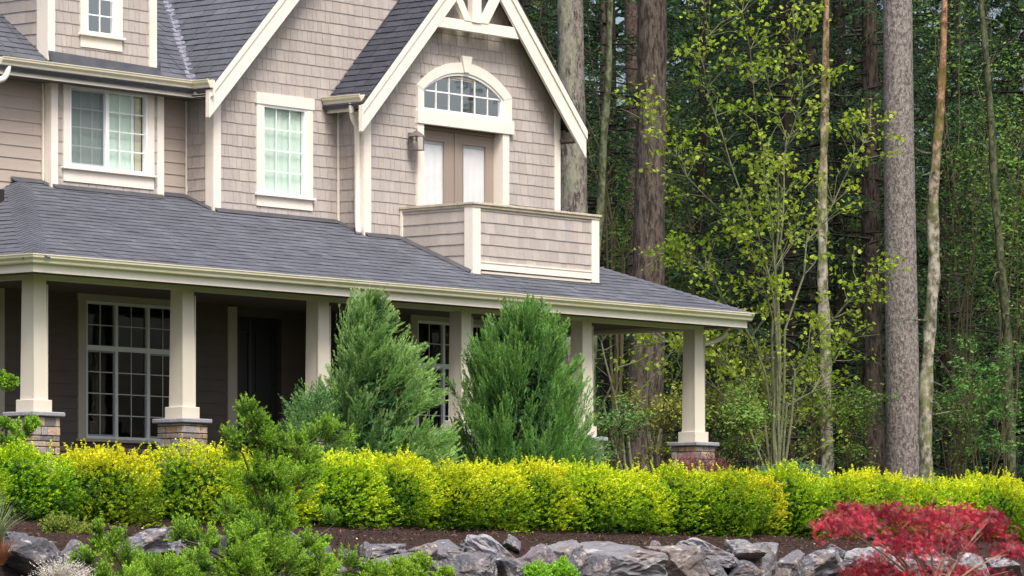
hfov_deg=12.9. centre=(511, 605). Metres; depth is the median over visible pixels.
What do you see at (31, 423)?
spreading juniper
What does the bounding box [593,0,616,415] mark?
mossy tree
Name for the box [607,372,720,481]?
shrub
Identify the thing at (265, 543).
spreading juniper
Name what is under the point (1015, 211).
young tree
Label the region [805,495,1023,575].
red maple
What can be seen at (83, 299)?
window
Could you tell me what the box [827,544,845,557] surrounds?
rock
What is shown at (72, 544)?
rock
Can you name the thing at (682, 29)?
conifer
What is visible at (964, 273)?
young tree
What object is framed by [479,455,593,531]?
hedge bush
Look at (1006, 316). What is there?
mossy tree
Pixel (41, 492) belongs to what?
hedge bush
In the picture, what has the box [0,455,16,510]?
hedge bush
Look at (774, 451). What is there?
vine maple
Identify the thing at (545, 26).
conifer
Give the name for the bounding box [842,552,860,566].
rock
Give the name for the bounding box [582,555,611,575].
rock
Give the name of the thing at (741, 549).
rock
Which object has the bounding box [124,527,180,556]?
rock
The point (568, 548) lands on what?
rock
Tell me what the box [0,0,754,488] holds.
shingled house
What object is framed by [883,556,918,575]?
rock
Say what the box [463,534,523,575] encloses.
rock
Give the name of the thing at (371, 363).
juniper
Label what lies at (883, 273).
conifer
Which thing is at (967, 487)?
hedge bush
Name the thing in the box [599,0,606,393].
fir tree
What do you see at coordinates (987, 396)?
shrub
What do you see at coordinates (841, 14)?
deciduous tree
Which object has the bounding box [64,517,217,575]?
spreading juniper
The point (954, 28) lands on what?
conifer
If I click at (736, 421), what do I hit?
shrub
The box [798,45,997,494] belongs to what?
conifer
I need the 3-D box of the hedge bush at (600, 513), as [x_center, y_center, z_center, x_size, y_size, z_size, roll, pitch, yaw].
[0.867,-1.366,59.488,1.760,1.207,1.588,0,0,-40]
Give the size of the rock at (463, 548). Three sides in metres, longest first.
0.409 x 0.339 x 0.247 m
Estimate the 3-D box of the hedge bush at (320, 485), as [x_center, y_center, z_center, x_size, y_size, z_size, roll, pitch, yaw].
[-2.994,-1.386,54.945,1.558,1.170,1.731,0,0,28]
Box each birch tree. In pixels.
[784,0,862,477]
[886,0,962,482]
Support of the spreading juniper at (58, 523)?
on the mulch bed
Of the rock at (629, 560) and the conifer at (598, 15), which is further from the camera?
the conifer at (598, 15)
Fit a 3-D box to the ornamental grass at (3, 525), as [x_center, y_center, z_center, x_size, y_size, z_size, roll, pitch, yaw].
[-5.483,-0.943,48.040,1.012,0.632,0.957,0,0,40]
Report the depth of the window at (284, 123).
67.65 m
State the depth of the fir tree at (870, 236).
94.84 m
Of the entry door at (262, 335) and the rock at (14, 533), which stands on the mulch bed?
the rock at (14, 533)
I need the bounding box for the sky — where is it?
[533,0,1023,432]
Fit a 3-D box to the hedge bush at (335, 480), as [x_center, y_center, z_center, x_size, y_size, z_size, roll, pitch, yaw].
[-2.158,-1.377,55.824,1.849,1.190,1.461,0,0,-36]
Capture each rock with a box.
[3,535,59,575]
[5,532,27,535]
[58,550,75,575]
[63,539,84,556]
[76,566,89,575]
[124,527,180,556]
[179,540,191,553]
[208,534,228,562]
[297,545,331,575]
[338,565,347,575]
[340,549,358,560]
[358,541,371,561]
[360,543,406,558]
[360,552,415,574]
[407,542,437,560]
[423,560,442,575]
[435,539,460,560]
[442,551,497,575]
[459,543,483,553]
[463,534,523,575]
[488,553,516,575]
[502,534,520,552]
[516,543,555,566]
[547,539,582,563]
[567,549,587,575]
[580,541,668,575]
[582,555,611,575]
[644,545,708,575]
[650,540,660,545]
[677,537,737,568]
[705,559,727,575]
[724,539,767,561]
[728,560,756,575]
[752,542,778,575]
[754,566,761,575]
[776,568,791,575]
[777,549,805,575]
[804,547,846,575]
[805,566,814,575]
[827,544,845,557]
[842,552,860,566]
[847,546,892,569]
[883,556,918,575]
[907,547,968,575]
[957,552,989,575]
[984,557,1022,575]
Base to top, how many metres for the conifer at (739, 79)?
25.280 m
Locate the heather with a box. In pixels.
[28,552,96,575]
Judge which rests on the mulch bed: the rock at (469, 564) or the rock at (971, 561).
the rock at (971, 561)
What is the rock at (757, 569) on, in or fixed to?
on the mulch bed
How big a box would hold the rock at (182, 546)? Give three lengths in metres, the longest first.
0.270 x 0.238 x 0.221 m
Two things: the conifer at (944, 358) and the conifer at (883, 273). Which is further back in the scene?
the conifer at (883, 273)
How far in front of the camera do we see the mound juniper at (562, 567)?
53.33 m
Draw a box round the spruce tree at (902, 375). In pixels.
[883,0,919,489]
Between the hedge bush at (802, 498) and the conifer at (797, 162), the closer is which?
the hedge bush at (802, 498)
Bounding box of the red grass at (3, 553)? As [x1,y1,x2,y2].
[0,536,18,564]
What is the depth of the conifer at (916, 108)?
113.31 m
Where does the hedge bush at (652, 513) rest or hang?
on the mulch bed
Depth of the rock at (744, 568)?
57.96 m
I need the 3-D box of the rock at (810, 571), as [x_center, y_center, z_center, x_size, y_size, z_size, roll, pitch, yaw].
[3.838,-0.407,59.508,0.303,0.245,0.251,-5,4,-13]
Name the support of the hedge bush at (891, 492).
on the mulch bed
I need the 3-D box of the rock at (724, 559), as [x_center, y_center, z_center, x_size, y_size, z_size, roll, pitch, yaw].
[2.535,-0.654,58.296,0.863,0.371,0.686,7,-3,6]
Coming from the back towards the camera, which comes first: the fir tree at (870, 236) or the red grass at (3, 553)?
the fir tree at (870, 236)
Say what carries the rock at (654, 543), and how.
on the mulch bed
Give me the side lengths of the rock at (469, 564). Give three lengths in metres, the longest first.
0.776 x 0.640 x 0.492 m
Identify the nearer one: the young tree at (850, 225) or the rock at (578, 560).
the rock at (578, 560)
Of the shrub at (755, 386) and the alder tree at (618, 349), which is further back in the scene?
the alder tree at (618, 349)
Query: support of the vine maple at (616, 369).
on the ground
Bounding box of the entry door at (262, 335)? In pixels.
[238,309,289,471]
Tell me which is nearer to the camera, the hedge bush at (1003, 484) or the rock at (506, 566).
the rock at (506, 566)
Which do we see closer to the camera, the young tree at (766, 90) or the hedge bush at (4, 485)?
the hedge bush at (4, 485)
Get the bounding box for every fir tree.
[557,0,587,393]
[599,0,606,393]
[625,0,666,484]
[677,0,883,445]
[680,0,957,477]
[744,0,979,485]
[770,0,782,458]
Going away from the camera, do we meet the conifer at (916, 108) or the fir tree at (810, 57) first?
the fir tree at (810, 57)
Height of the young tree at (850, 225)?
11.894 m
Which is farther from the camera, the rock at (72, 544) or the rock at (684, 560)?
the rock at (684, 560)
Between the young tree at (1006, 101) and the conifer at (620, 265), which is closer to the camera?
the young tree at (1006, 101)
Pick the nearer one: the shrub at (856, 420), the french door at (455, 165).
the french door at (455, 165)
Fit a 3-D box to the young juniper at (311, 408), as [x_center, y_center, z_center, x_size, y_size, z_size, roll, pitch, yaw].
[-2.746,-2.231,61.222,1.362,1.717,1.282,0,0,40]
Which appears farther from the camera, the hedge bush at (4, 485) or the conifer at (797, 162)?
the conifer at (797, 162)
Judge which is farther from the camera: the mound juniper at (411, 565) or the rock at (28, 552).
the mound juniper at (411, 565)
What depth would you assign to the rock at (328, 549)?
52.03 m
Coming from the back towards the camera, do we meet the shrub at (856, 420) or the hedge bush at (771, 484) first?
the shrub at (856, 420)
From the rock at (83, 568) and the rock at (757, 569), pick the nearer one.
the rock at (83, 568)
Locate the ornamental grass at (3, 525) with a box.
[0,492,33,542]
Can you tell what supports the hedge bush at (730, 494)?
on the mulch bed
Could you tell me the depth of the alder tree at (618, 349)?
91.90 m
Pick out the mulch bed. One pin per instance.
(63, 538)
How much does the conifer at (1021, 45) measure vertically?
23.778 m
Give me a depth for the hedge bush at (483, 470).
57.77 m
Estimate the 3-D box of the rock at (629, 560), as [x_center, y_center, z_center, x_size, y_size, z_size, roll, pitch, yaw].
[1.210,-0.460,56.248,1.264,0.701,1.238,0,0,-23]
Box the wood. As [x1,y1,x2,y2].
[529,0,1023,486]
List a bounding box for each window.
[61,84,157,189]
[76,293,169,443]
[78,0,125,51]
[254,91,315,210]
[409,315,494,436]
[415,56,513,134]
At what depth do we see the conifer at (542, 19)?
110.42 m
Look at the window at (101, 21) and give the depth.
65.02 m
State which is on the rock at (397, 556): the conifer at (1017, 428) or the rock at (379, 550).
the rock at (379, 550)
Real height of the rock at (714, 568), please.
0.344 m
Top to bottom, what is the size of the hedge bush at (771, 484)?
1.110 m
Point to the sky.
(618, 19)
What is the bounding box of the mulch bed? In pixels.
[0,508,1023,575]
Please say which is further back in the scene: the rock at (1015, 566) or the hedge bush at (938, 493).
the hedge bush at (938, 493)
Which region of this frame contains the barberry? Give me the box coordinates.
[658,449,735,481]
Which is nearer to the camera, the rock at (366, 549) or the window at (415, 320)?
the rock at (366, 549)
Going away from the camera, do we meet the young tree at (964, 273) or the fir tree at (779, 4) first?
the young tree at (964, 273)
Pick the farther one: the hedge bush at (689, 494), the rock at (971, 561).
the rock at (971, 561)
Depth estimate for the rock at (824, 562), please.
59.52 m
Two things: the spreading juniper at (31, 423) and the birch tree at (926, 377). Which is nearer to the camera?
the spreading juniper at (31, 423)
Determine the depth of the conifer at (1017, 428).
120.01 m
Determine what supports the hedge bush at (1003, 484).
on the mulch bed
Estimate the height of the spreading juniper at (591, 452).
1.005 m
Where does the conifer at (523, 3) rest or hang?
on the ground
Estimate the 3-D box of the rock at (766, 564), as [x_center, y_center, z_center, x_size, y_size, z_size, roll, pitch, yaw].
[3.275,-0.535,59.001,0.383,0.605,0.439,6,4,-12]
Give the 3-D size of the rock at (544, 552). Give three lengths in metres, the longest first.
0.585 x 0.493 x 0.399 m
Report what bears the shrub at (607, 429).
on the ground
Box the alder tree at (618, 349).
[522,0,680,479]
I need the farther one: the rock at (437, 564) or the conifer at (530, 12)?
the conifer at (530, 12)
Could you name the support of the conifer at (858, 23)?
on the ground
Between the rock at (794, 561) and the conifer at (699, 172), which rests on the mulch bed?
the rock at (794, 561)
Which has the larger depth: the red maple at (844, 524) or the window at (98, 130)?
the window at (98, 130)
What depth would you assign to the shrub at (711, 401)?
83.78 m
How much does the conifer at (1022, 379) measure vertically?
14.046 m
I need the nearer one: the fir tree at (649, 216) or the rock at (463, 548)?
the rock at (463, 548)
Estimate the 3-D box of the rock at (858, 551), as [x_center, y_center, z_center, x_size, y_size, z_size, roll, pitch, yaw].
[4.795,-0.621,60.919,0.632,0.356,0.521,-7,-1,-9]
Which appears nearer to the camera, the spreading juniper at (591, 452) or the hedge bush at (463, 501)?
the hedge bush at (463, 501)
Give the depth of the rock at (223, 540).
51.09 m
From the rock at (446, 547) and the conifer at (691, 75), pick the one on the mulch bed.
the rock at (446, 547)
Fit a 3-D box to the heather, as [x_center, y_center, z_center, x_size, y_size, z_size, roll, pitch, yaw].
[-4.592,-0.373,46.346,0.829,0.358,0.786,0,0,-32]
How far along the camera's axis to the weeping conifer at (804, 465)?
77.92 m
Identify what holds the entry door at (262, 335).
in the shingled house
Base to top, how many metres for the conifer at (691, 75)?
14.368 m
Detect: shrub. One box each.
[593,391,660,471]
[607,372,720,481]
[675,362,747,468]
[705,328,800,484]
[705,370,787,476]
[762,348,853,492]
[795,379,901,489]
[920,333,1023,494]
[932,352,996,496]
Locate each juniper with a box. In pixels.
[0,369,19,391]
[0,413,42,464]
[37,510,91,534]
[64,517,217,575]
[162,391,374,575]
[277,378,363,476]
[304,284,464,492]
[358,550,455,575]
[444,293,610,491]
[522,555,580,575]
[548,430,619,481]
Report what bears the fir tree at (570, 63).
on the ground
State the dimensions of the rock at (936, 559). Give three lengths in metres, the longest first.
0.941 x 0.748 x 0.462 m
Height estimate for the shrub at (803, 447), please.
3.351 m
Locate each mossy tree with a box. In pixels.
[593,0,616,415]
[978,0,1016,487]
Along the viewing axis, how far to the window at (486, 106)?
69.91 m
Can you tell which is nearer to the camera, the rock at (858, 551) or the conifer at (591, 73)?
the rock at (858, 551)
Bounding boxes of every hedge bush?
[0,437,87,522]
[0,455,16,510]
[43,438,165,527]
[127,437,253,524]
[205,444,329,528]
[293,447,404,529]
[328,443,453,530]
[386,456,505,530]
[436,454,539,532]
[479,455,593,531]
[526,455,648,533]
[582,461,678,535]
[614,458,731,537]
[659,462,774,537]
[699,467,793,536]
[732,458,837,539]
[785,470,891,538]
[820,464,926,538]
[876,470,971,539]
[916,476,1002,540]
[955,466,1023,542]
[995,487,1023,539]
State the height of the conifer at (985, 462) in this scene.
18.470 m
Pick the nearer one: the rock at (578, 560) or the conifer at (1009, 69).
the rock at (578, 560)
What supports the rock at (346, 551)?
on the mulch bed
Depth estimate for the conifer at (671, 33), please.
112.49 m
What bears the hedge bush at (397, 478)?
on the mulch bed
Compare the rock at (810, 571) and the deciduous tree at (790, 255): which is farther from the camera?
the deciduous tree at (790, 255)
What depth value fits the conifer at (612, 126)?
99.80 m
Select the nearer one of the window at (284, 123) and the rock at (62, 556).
the rock at (62, 556)
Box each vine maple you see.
[593,332,718,472]
[610,0,910,469]
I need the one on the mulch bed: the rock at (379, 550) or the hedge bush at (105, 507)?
the hedge bush at (105, 507)
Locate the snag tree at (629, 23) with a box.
[624,0,637,403]
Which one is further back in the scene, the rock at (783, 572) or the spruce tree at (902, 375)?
the spruce tree at (902, 375)
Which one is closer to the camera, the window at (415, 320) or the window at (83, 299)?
the window at (83, 299)
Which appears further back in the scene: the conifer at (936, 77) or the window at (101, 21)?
the conifer at (936, 77)
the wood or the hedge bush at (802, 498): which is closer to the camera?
the hedge bush at (802, 498)
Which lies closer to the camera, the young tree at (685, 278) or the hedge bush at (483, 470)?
the hedge bush at (483, 470)
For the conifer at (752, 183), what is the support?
on the ground
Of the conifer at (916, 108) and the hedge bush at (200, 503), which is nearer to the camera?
the hedge bush at (200, 503)
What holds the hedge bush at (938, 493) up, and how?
on the mulch bed
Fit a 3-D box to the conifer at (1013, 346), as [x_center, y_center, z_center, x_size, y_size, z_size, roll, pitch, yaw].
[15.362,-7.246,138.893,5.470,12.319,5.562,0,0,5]
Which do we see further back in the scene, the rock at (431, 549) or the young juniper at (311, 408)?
the young juniper at (311, 408)
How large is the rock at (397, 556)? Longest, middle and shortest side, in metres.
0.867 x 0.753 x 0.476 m
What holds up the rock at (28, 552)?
on the mulch bed
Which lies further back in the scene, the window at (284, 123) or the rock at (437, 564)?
the window at (284, 123)
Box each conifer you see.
[518,0,664,461]
[527,0,626,391]
[527,0,671,466]
[527,0,678,469]
[530,0,764,465]
[538,0,742,466]
[545,0,681,465]
[559,163,625,435]
[587,0,758,469]
[596,0,744,467]
[597,0,849,483]
[597,0,884,477]
[598,0,832,467]
[620,52,767,467]
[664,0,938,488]
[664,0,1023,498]
[711,4,885,466]
[715,0,995,468]
[726,17,938,480]
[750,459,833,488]
[763,0,1020,475]
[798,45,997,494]
[805,0,1023,466]
[830,48,939,432]
[840,2,1023,486]
[850,0,1023,475]
[883,0,1023,492]
[918,0,1023,487]
[932,62,1023,488]
[936,33,1023,467]
[967,174,1023,482]
[971,110,1023,473]
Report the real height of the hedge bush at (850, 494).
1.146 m
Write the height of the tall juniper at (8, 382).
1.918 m
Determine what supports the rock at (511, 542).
on the mulch bed
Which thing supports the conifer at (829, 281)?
on the ground
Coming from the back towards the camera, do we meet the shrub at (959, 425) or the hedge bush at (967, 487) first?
the shrub at (959, 425)
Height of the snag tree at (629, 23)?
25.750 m
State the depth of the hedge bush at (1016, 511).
67.11 m
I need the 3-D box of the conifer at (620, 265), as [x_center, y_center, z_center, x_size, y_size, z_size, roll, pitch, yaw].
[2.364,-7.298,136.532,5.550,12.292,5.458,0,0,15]
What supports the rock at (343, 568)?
on the mulch bed
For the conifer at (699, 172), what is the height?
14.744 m
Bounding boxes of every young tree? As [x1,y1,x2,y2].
[607,0,762,440]
[772,2,929,472]
[881,0,1023,482]
[933,0,1023,479]
[951,0,1023,361]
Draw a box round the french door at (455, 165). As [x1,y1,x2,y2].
[415,123,508,205]
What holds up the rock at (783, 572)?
on the mulch bed

